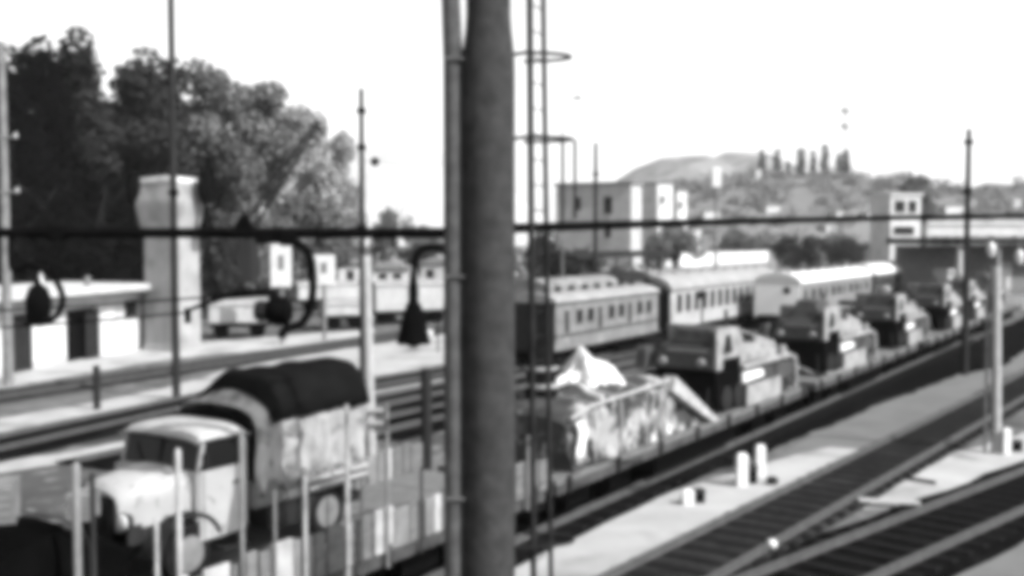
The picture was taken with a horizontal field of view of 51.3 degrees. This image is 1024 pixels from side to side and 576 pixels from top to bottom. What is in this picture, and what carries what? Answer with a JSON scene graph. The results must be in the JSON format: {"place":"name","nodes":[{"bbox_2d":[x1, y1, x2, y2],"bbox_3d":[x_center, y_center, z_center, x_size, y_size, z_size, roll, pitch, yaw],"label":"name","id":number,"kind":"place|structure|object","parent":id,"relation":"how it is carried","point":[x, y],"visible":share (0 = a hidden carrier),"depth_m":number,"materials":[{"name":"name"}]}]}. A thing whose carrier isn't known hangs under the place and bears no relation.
{"place":"outdoors","nodes":[
{"label":"outdoors","id":0,"kind":"place"},
{"bbox_2d":[126,165,213,351],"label":"water tower","id":1,"kind":"structure","parent":0,"point":[149,199],"depth_m":54.27,"materials":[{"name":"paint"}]},
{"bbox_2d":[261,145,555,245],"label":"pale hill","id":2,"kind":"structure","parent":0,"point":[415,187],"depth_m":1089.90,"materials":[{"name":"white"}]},
{"bbox_2d":[0,246,1023,532],"bbox_3d":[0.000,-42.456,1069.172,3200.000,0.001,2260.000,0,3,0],"label":"ground","id":3,"kind":"structure","parent":0,"point":[44,490],"depth_m":31.67,"materials":[{"name":"grey gravel"}]},
{"bbox_2d":[0,43,18,385],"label":"telegraph pole","id":4,"kind":"object","parent":3,"relation":"on","point":[7,341],"visible":0.97,"depth_m":41.20,"materials":[{"name":"grey concrete"}]},
{"bbox_2d":[0,41,59,256],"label":"poplar tree","id":5,"kind":"object","parent":3,"relation":"on","point":[22,103],"visible":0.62,"depth_m":69.04,"materials":[{"name":"black plant"}]},
{"bbox_2d":[13,34,95,274],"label":"poplar tree","id":6,"kind":"object","parent":3,"relation":"on","point":[54,101],"visible":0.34,"depth_m":72.47,"materials":[{"name":"black plant"}]},
{"bbox_2d":[0,442,123,471],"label":"footpath","id":7,"kind":"structure","parent":3,"relation":"on","point":[30,462],"depth_m":27.46,"materials":[{"name":"white concrete"}]},
{"bbox_2d":[0,182,139,284],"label":"shrub","id":8,"kind":"object","parent":3,"relation":"on","point":[29,275],"visible":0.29,"depth_m":63.30,"materials":[{"name":"black plant"}]},
{"bbox_2d":[0,156,144,281],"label":"shrub","id":9,"kind":"object","parent":3,"relation":"on","point":[84,195],"visible":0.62,"depth_m":64.69,"materials":[{"name":"black plant"}]},
{"bbox_2d":[0,272,151,375],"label":"white shed","id":10,"kind":"structure","parent":3,"relation":"on","point":[34,347],"depth_m":50.38,"materials":[{"name":"paint"}]},
{"bbox_2d":[12,313,32,372],"bbox_3d":[-21.040,2.339,45.688,0.046,2.480,1.500,0,3,11],"label":"door","id":11,"kind":"structure","parent":10,"relation":"in","point":[22,336],"depth_m":45.75,"materials":[{"name":"metal"}]},
{"bbox_2d":[66,307,93,361],"bbox_3d":[-20.762,2.164,50.350,0.640,2.430,2.654,0,3,11],"label":"doorway","id":12,"kind":"structure","parent":10,"relation":"in","point":[75,332],"depth_m":50.09,"materials":[{"name":"black metal"}]},
{"bbox_2d":[85,310,99,358],"bbox_3d":[-20.028,2.188,50.928,0.056,2.250,1.145,0,3,11],"label":"door leaf","id":13,"kind":"structure","parent":10,"relation":"in","point":[92,329],"depth_m":50.88,"materials":[{"name":"metal"}]},
{"bbox_2d":[50,25,127,186],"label":"poplar tree","id":14,"kind":"object","parent":3,"relation":"on","point":[91,115],"visible":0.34,"depth_m":78.41,"materials":[{"name":"black plant"}]},
{"bbox_2d":[45,174,143,277],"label":"shrub","id":15,"kind":"object","parent":3,"relation":"on","point":[124,216],"visible":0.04,"depth_m":67.48,"materials":[{"name":"black plant"}]},
{"bbox_2d":[0,391,200,461],"bbox_3d":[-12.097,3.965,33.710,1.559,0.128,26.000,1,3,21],"label":"railway track","id":16,"kind":"structure","parent":3,"relation":"on","point":[76,430],"depth_m":32.03,"materials":[{"name":"grey gravel"}]},
{"bbox_2d":[82,59,190,193],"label":"broadleaf tree","id":17,"kind":"object","parent":3,"relation":"on","point":[143,147],"visible":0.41,"depth_m":81.98,"materials":[{"name":"grey plant"}]},
{"bbox_2d":[117,44,203,178],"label":"poplar tree","id":18,"kind":"object","parent":3,"relation":"on","point":[191,162],"visible":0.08,"depth_m":89.26,"materials":[{"name":"plant"}]},
{"bbox_2d":[168,0,180,396],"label":"telegraph pole","id":19,"kind":"object","parent":3,"relation":"on","point":[173,192],"visible":0.84,"depth_m":37.30,"materials":[{"name":"black metal"}]},
{"bbox_2d":[0,331,373,386],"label":"concrete yard","id":20,"kind":"structure","parent":3,"relation":"on","point":[107,362],"depth_m":52.65,"materials":[{"name":"white concrete"}]},
{"bbox_2d":[270,244,290,343],"bbox_3d":[-12.569,0.327,58.156,1.102,5.418,0.315,0,3,0],"label":"signal board","id":21,"kind":"object","parent":20,"relation":"on","point":[280,257],"visible":0.89,"depth_m":57.95,"materials":[{"name":"white paint"}]},
{"bbox_2d":[314,255,334,339],"bbox_3d":[-10.600,0.540,60.168,1.260,4.811,0.315,0,3,0],"label":"signal board","id":22,"kind":"object","parent":20,"relation":"on","point":[325,264],"visible":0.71,"depth_m":59.97,"materials":[{"name":"white paint"}]},
{"bbox_2d":[199,202,243,318],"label":"shrub","id":23,"kind":"object","parent":3,"relation":"on","point":[212,253],"visible":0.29,"depth_m":75.99,"materials":[{"name":"black plant"}]},
{"bbox_2d":[0,334,443,431],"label":"footpath","id":24,"kind":"structure","parent":3,"relation":"on","point":[59,414],"depth_m":38.03,"materials":[{"name":"white concrete"}]},
{"bbox_2d":[0,324,443,402],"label":"railway track","id":25,"kind":"structure","parent":3,"relation":"on","point":[21,393],"depth_m":46.10,"materials":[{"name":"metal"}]},
{"bbox_2d":[175,56,277,227],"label":"broadleaf tree","id":26,"kind":"object","parent":3,"relation":"on","point":[224,136],"visible":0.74,"depth_m":93.73,"materials":[{"name":"grey plant"}]},
{"bbox_2d":[208,297,268,338],"bbox_3d":[-15.796,1.704,61.781,3.454,2.306,2.660,-1,3,-15],"label":"truck","id":27,"kind":"object","parent":3,"relation":"on","point":[224,315],"visible":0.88,"depth_m":60.59,"materials":[{"name":"paint"}]},
{"bbox_2d":[204,201,275,288],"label":"shrub","id":28,"kind":"object","parent":3,"relation":"on","point":[264,256],"visible":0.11,"depth_m":96.94,"materials":[{"name":"grey plant"}]},
{"bbox_2d":[194,80,329,227],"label":"broadleaf tree","id":29,"kind":"object","parent":3,"relation":"on","point":[265,107],"visible":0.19,"depth_m":102.78,"materials":[{"name":"grey plant"}]},
{"bbox_2d":[216,119,321,295],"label":"yard crane","id":30,"kind":"object","parent":3,"relation":"on","point":[246,257],"visible":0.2,"depth_m":91.27,"materials":[{"name":"metal"}]},
{"bbox_2d":[241,205,314,297],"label":"shrub","id":31,"kind":"object","parent":3,"relation":"on","point":[280,222],"visible":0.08,"depth_m":101.20,"materials":[{"name":"grey plant"}]},
{"bbox_2d":[254,102,348,243],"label":"broadleaf tree","id":32,"kind":"object","parent":3,"relation":"on","point":[293,121],"visible":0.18,"depth_m":115.08,"materials":[{"name":"grey plant"}]},
{"bbox_2d":[291,109,342,279],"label":"poplar tree","id":33,"kind":"object","parent":3,"relation":"on","point":[319,186],"visible":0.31,"depth_m":126.57,"materials":[{"name":"plant"}]},
{"bbox_2d":[289,280,358,309],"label":"goods wagon","id":34,"kind":"object","parent":3,"relation":"on","point":[338,289],"visible":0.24,"depth_m":85.41,"materials":[{"name":"grey paint"}]},
{"bbox_2d":[291,196,357,280],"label":"shrub","id":35,"kind":"object","parent":3,"relation":"on","point":[340,250],"visible":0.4,"depth_m":110.79,"materials":[{"name":"grey plant"}]},
{"bbox_2d":[293,130,368,226],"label":"broadleaf tree","id":36,"kind":"object","parent":3,"relation":"on","point":[342,150],"visible":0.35,"depth_m":140.44,"materials":[{"name":"grey plant"}]},
{"bbox_2d":[317,298,358,329],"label":"goods wagon","id":37,"kind":"object","parent":3,"relation":"on","point":[337,309],"visible":0.71,"depth_m":66.73,"materials":[{"name":"paint"}]},
{"bbox_2d":[357,89,366,377],"bbox_3d":[-5.441,-1.619,38.757,0.340,11.150,0.340,0,3,0],"label":"telegraph pole","id":38,"kind":"object","parent":3,"relation":"on","point":[361,112],"visible":0.81,"depth_m":38.62,"materials":[{"name":"black metal"}]},
{"bbox_2d":[362,256,383,482],"bbox_3d":[-3.329,1.925,24.721,0.720,5.335,0.296,0,3,0],"label":"concrete post","id":39,"kind":"object","parent":3,"relation":"on","point":[372,423],"visible":0.6,"depth_m":24.63,"materials":[{"name":"grey concrete"}]},
{"bbox_2d":[371,259,411,279],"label":"house","id":40,"kind":"structure","parent":3,"relation":"on","point":[391,269],"depth_m":111.98,"materials":[{"name":"white paint"}]},
{"bbox_2d":[369,204,414,263],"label":"shrub","id":41,"kind":"object","parent":3,"relation":"on","point":[388,220],"visible":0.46,"depth_m":149.46,"materials":[{"name":"grey plant"}]},
{"bbox_2d":[347,340,443,392],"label":"footpath","id":42,"kind":"structure","parent":3,"relation":"on","point":[398,359],"depth_m":50.43,"materials":[{"name":"white concrete"}]},
{"bbox_2d":[371,278,443,324],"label":"goods wagon","id":43,"kind":"object","parent":3,"relation":"on","point":[389,299],"visible":0.73,"depth_m":71.07,"materials":[{"name":"paint"}]},
{"bbox_2d":[55,319,763,469],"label":"railway track","id":44,"kind":"structure","parent":3,"relation":"on","point":[120,449],"depth_m":38.02,"materials":[{"name":"grey gravel"}]},
{"bbox_2d":[515,270,664,362],"bbox_3d":[3.541,1.201,50.560,3.200,3.825,12.100,1,3,29],"label":"passenger coach","id":45,"kind":"object","parent":44,"relation":"on","point":[616,310],"visible":0.81,"depth_m":48.21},
{"bbox_2d":[649,265,775,337],"bbox_3d":[11.900,0.624,65.323,3.000,3.651,21.250,1,3,29],"label":"passenger coach","id":46,"kind":"object","parent":44,"relation":"on","point":[731,290],"visible":0.59,"depth_m":61.83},
{"bbox_2d":[399,225,443,272],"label":"shrub","id":47,"kind":"object","parent":3,"relation":"on","point":[411,251],"visible":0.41,"depth_m":148.35,"materials":[{"name":"grey plant"}]},
{"bbox_2d":[421,368,431,470],"bbox_3d":[-2.011,3.223,25.078,0.260,2.706,0.247,0,3,0],"label":"post","id":48,"kind":"object","parent":3,"relation":"on","point":[426,407],"visible":0.79,"depth_m":24.97,"materials":[{"name":"grey metal"}]},
{"bbox_2d":[420,255,443,278],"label":"house","id":49,"kind":"structure","parent":3,"relation":"on","point":[432,267],"depth_m":118.01,"materials":[{"name":"grey paint"}]},
{"bbox_2d":[0,0,1023,575],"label":"gantry mast","id":50,"kind":"object","parent":3,"relation":"on","point":[478,230],"visible":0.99,"depth_m":12.36,"materials":[{"name":"metal"}]},
{"bbox_2d":[24,277,53,325],"bbox_3d":[-5.559,0.160,12.520,0.320,0.570,0.315,0,3,0],"label":"hanging lantern","id":51,"kind":"object","parent":50,"relation":"hanging from","point":[38,301],"visible":0.97,"depth_m":12.41,"materials":[{"name":"black metal"}]},
{"bbox_2d":[184,288,292,325],"bbox_3d":[-3.207,0.225,12.523,1.261,0.449,0.360,0,3,0],"label":"arm insulator","id":52,"kind":"object","parent":50,"relation":"attached to","point":[274,310],"visible":1,"depth_m":12.46,"materials":[{"name":"black metal"}]},
{"bbox_2d":[397,266,430,347],"bbox_3d":[-1.156,0.211,12.522,0.400,0.995,0.400,0,3,0],"label":"pendant lamp","id":53,"kind":"object","parent":50,"relation":"hanging from","point":[413,331],"visible":1,"depth_m":12.43,"materials":[{"name":"black metal"}]},
{"bbox_2d":[375,344,656,404],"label":"railway track","id":54,"kind":"structure","parent":3,"relation":"on","point":[560,367],"depth_m":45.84,"materials":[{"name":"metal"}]},
{"bbox_2d":[523,232,575,278],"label":"shrub","id":55,"kind":"object","parent":3,"relation":"on","point":[539,251],"visible":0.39,"depth_m":108.93,"materials":[{"name":"grey plant"}]},
{"bbox_2d":[375,330,773,441],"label":"railway track","id":56,"kind":"structure","parent":3,"relation":"on","point":[404,425],"depth_m":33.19,"materials":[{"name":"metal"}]},
{"bbox_2d":[753,265,872,322],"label":"passenger coach","id":57,"kind":"object","parent":56,"relation":"on","point":[774,291],"visible":0.52,"depth_m":66.28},
{"bbox_2d":[844,260,902,292],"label":"passenger coach","id":58,"kind":"object","parent":56,"relation":"on","point":[886,273],"visible":0.3,"depth_m":84.66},
{"bbox_2d":[550,245,606,277],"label":"shrub","id":59,"kind":"object","parent":3,"relation":"on","point":[569,270],"visible":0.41,"depth_m":107.18,"materials":[{"name":"grey plant"}]},
{"bbox_2d":[593,143,598,273],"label":"telegraph pole","id":60,"kind":"object","parent":3,"relation":"on","point":[595,237],"visible":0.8,"depth_m":65.77,"materials":[{"name":"black metal"}]},
{"bbox_2d":[553,181,644,272],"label":"apartment block","id":61,"kind":"structure","parent":3,"relation":"on","point":[620,201],"depth_m":149.11,"materials":[{"name":"grey paint"}]},
{"bbox_2d":[537,250,681,276],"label":"platform canopy","id":62,"kind":"object","parent":3,"relation":"on","point":[674,255],"visible":0.58,"depth_m":102.90,"materials":[{"name":"metal"}]},
{"bbox_2d":[295,167,1023,281],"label":"scrub","id":63,"kind":"object","parent":3,"relation":"on","point":[984,199],"visible":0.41,"depth_m":382.81,"materials":[{"name":"grey plant"}]},
{"bbox_2d":[364,337,980,575],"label":"railway track","id":64,"kind":"structure","parent":3,"relation":"on","point":[595,504],"depth_m":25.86,"materials":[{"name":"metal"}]},
{"bbox_2d":[71,403,546,575],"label":"flat wagon","id":65,"kind":"object","parent":64,"relation":"on","point":[393,526],"visible":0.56,"depth_m":15.07,"materials":[{"name":"black metal"}]},
{"bbox_2d":[0,509,138,575],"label":"sheeted load","id":66,"kind":"object","parent":65,"relation":"on","point":[29,546],"visible":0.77,"depth_m":11.25,"materials":[{"name":"fabric"}]},
{"bbox_2d":[0,476,19,524],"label":"crate","id":67,"kind":"object","parent":66,"relation":"on","point":[9,499],"visible":1,"depth_m":11.43,"materials":[{"name":"grey wood"}]},
{"bbox_2d":[65,487,99,521],"bbox_3d":[-4.722,2.385,11.742,0.282,0.300,0.360,0,3,-8],"label":"crate","id":68,"kind":"object","parent":66,"relation":"on","point":[85,504],"visible":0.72,"depth_m":11.58,"materials":[{"name":"grey wood"}]},
{"bbox_2d":[63,357,370,575],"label":"army truck","id":69,"kind":"object","parent":65,"relation":"on","point":[287,417],"visible":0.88,"depth_m":14.65,"materials":[{"name":"white metal"}]},
{"bbox_2d":[437,385,806,513],"bbox_3d":[3.725,3.681,26.483,2.790,1.035,15.880,2,3,32],"label":"flat wagon","id":70,"kind":"object","parent":64,"relation":"on","point":[606,476],"visible":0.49,"depth_m":24.02,"materials":[{"name":"paint"}]},
{"bbox_2d":[515,373,718,471],"bbox_3d":[2.037,2.627,23.747,2.624,1.417,7.222,2,3,32],"label":"covered load","id":71,"kind":"object","parent":70,"relation":"on","point":[603,422],"visible":0.73,"depth_m":21.75,"materials":[{"name":"fabric"}]},
{"bbox_2d":[523,346,558,400],"bbox_3d":[0.588,1.745,21.512,0.702,1.140,0.712,2,3,32],"label":"canvas bundle","id":72,"kind":"object","parent":71,"relation":"on","point":[540,369],"visible":0.69,"depth_m":21.27,"materials":[{"name":"fabric"}]},
{"bbox_2d":[556,346,624,388],"bbox_3d":[1.678,1.732,23.358,1.923,0.946,2.764,2,3,32],"label":"tarpaulin heap","id":73,"kind":"object","parent":71,"relation":"on","point":[582,367],"visible":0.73,"depth_m":22.95,"materials":[{"name":"white fabric"}]},
{"bbox_2d":[634,290,797,411],"bbox_3d":[5.643,1.551,29.407,2.599,3.027,6.685,2,3,34],"label":"military vehicle","id":74,"kind":"object","parent":70,"relation":"on","point":[717,368],"visible":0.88,"depth_m":27.46,"materials":[{"name":"black metal"}]},
{"bbox_2d":[788,343,919,406],"bbox_3d":[12.299,3.073,39.978,2.790,1.035,15.880,2,3,32],"label":"flat wagon","id":75,"kind":"object","parent":64,"relation":"on","point":[823,386],"visible":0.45,"depth_m":37.51,"materials":[{"name":"black metal"}]},
{"bbox_2d":[756,294,876,378],"bbox_3d":[10.594,1.457,37.046,2.657,2.528,6.685,2,3,34],"label":"military vehicle","id":76,"kind":"object","parent":75,"relation":"on","point":[817,336],"visible":0.84,"depth_m":34.88,"materials":[{"name":"black metal"}]},
{"bbox_2d":[838,284,928,350],"bbox_3d":[15.855,1.074,45.544,2.599,2.530,6.685,2,3,32],"label":"military vehicle","id":77,"kind":"object","parent":75,"relation":"on","point":[892,320],"visible":0.77,"depth_m":43.23,"materials":[{"name":"black metal"}]},
{"bbox_2d":[912,319,981,359],"bbox_3d":[20.872,2.466,53.474,2.790,1.035,15.880,2,3,32],"label":"flat wagon","id":78,"kind":"object","parent":64,"relation":"on","point":[935,339],"visible":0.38,"depth_m":50.92,"materials":[{"name":"black metal"}]},
{"bbox_2d":[894,276,961,331],"bbox_3d":[21.185,0.677,53.995,2.599,2.562,6.685,2,3,32],"label":"military vehicle","id":79,"kind":"object","parent":78,"relation":"on","point":[939,304],"visible":0.67,"depth_m":51.58,"materials":[{"name":"black metal"}]},
{"bbox_2d":[937,273,985,319],"bbox_3d":[25.094,0.415,60.274,2.599,2.521,6.685,2,3,32],"label":"military vehicle","id":80,"kind":"object","parent":78,"relation":"on","point":[977,304],"visible":0.48,"depth_m":58.45,"materials":[{"name":"black metal"}]},
{"bbox_2d":[515,447,856,575],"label":"walkway","id":81,"kind":"structure","parent":3,"relation":"on","point":[614,542],"depth_m":21.49,"materials":[{"name":"white concrete"}]},
{"bbox_2d":[711,167,729,268],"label":"mast signal","id":82,"kind":"object","parent":3,"relation":"on","point":[718,177],"visible":0.84,"depth_m":73.64,"materials":[{"name":"white metal"}]},
{"bbox_2d":[596,371,1023,575],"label":"railway track","id":83,"kind":"structure","parent":3,"relation":"on","point":[741,560],"depth_m":22.96,"materials":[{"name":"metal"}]},
{"bbox_2d":[816,234,869,267],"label":"shrub","id":84,"kind":"object","parent":3,"relation":"on","point":[843,250],"visible":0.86,"depth_m":197.99,"materials":[{"name":"grey plant"}]},
{"bbox_2d":[722,318,1023,467],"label":"cinder strip","id":85,"kind":"object","parent":3,"relation":"on","point":[1012,342],"visible":0.51,"depth_m":43.78,"materials":[{"name":"grey gravel"}]},
{"bbox_2d":[732,460,1023,575],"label":"railway track","id":86,"kind":"structure","parent":3,"relation":"on","point":[840,540],"depth_m":19.84,"materials":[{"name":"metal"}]},
{"bbox_2d":[868,193,923,262],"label":"signal house","id":87,"kind":"structure","parent":3,"relation":"on","point":[893,204],"depth_m":170.01,"materials":[{"name":"white paint"}]},
{"bbox_2d":[895,173,937,237],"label":"broadleaf tree","id":88,"kind":"object","parent":3,"relation":"on","point":[912,185],"visible":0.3,"depth_m":227.75,"materials":[{"name":"grey plant"}]},
{"bbox_2d":[864,433,1023,509],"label":"gravel patch","id":89,"kind":"object","parent":3,"relation":"on","point":[953,470],"visible":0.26,"depth_m":26.02,"materials":[{"name":"white gravel"}]},
{"bbox_2d":[983,267,1000,453],"bbox_3d":[12.739,1.936,28.169,0.441,5.004,0.242,0,3,0],"label":"concrete post","id":90,"kind":"object","parent":89,"relation":"on","point":[996,374],"visible":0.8,"depth_m":28.11,"materials":[{"name":"grey concrete"}]},
{"bbox_2d":[886,238,1023,308],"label":"goods shed","id":91,"kind":"structure","parent":3,"relation":"on","point":[917,263],"depth_m":90.51,"materials":[{"name":"metal"}]},
{"bbox_2d":[960,129,972,374],"bbox_3d":[18.957,-1.442,44.480,0.360,10.282,0.360,0,3,0],"label":"telegraph pole","id":92,"kind":"object","parent":3,"relation":"on","point":[967,191],"visible":0.98,"depth_m":44.42,"materials":[{"name":"black metal"}]},
{"bbox_2d":[922,221,1023,244],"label":"viaduct","id":93,"kind":"object","parent":3,"relation":"on","point":[990,229],"visible":0.48,"depth_m":159.77,"materials":[{"name":"white paint"}]},
{"bbox_2d":[957,542,1023,575],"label":"gravel patch","id":94,"kind":"object","parent":3,"relation":"on","point":[1010,562],"visible":0.4,"depth_m":18.46,"materials":[{"name":"grey gravel"}]},
{"bbox_2d":[0,0,1023,221],"label":"sky","id":95,"kind":"structure","parent":0,"point":[654,80],"materials":[{"name":"white"}]},
{"bbox_2d":[515,259,782,279],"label":"dry field","id":96,"kind":"structure","parent":0,"point":[773,267],"depth_m":218.21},
{"bbox_2d":[641,181,674,266],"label":"house","id":97,"kind":"structure","parent":96,"relation":"on","point":[657,200],"depth_m":219.99,"materials":[{"name":"white paint"}]},
{"bbox_2d":[642,233,673,268],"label":"shrub","id":98,"kind":"object","parent":96,"relation":"on","point":[652,243],"visible":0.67,"depth_m":204.08,"materials":[{"name":"grey plant"}]},
{"bbox_2d":[644,227,706,267],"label":"shrub","id":99,"kind":"object","parent":96,"relation":"on","point":[676,236],"visible":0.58,"depth_m":209.66,"materials":[{"name":"grey plant"}]},
{"bbox_2d":[700,251,767,265],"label":"boundary wall","id":100,"kind":"structure","parent":96,"relation":"on","point":[739,257],"depth_m":250.91,"materials":[{"name":"white paint"}]},
{"bbox_2d":[764,233,825,270],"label":"shrub","id":101,"kind":"object","parent":96,"relation":"on","point":[784,244],"visible":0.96,"depth_m":188.56,"materials":[{"name":"grey plant"}]},
{"bbox_2d":[615,152,807,181],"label":"hill","id":102,"kind":"structure","parent":0,"point":[698,166],"depth_m":798.52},
{"bbox_2d":[674,177,1023,258],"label":"hill","id":103,"kind":"structure","parent":0,"point":[803,198],"depth_m":368.96,"materials":[{"name":"grey plant"}]},
{"bbox_2d":[770,351,1023,458],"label":"gravel path","id":104,"kind":"structure","parent":0,"point":[870,426],"depth_m":34.72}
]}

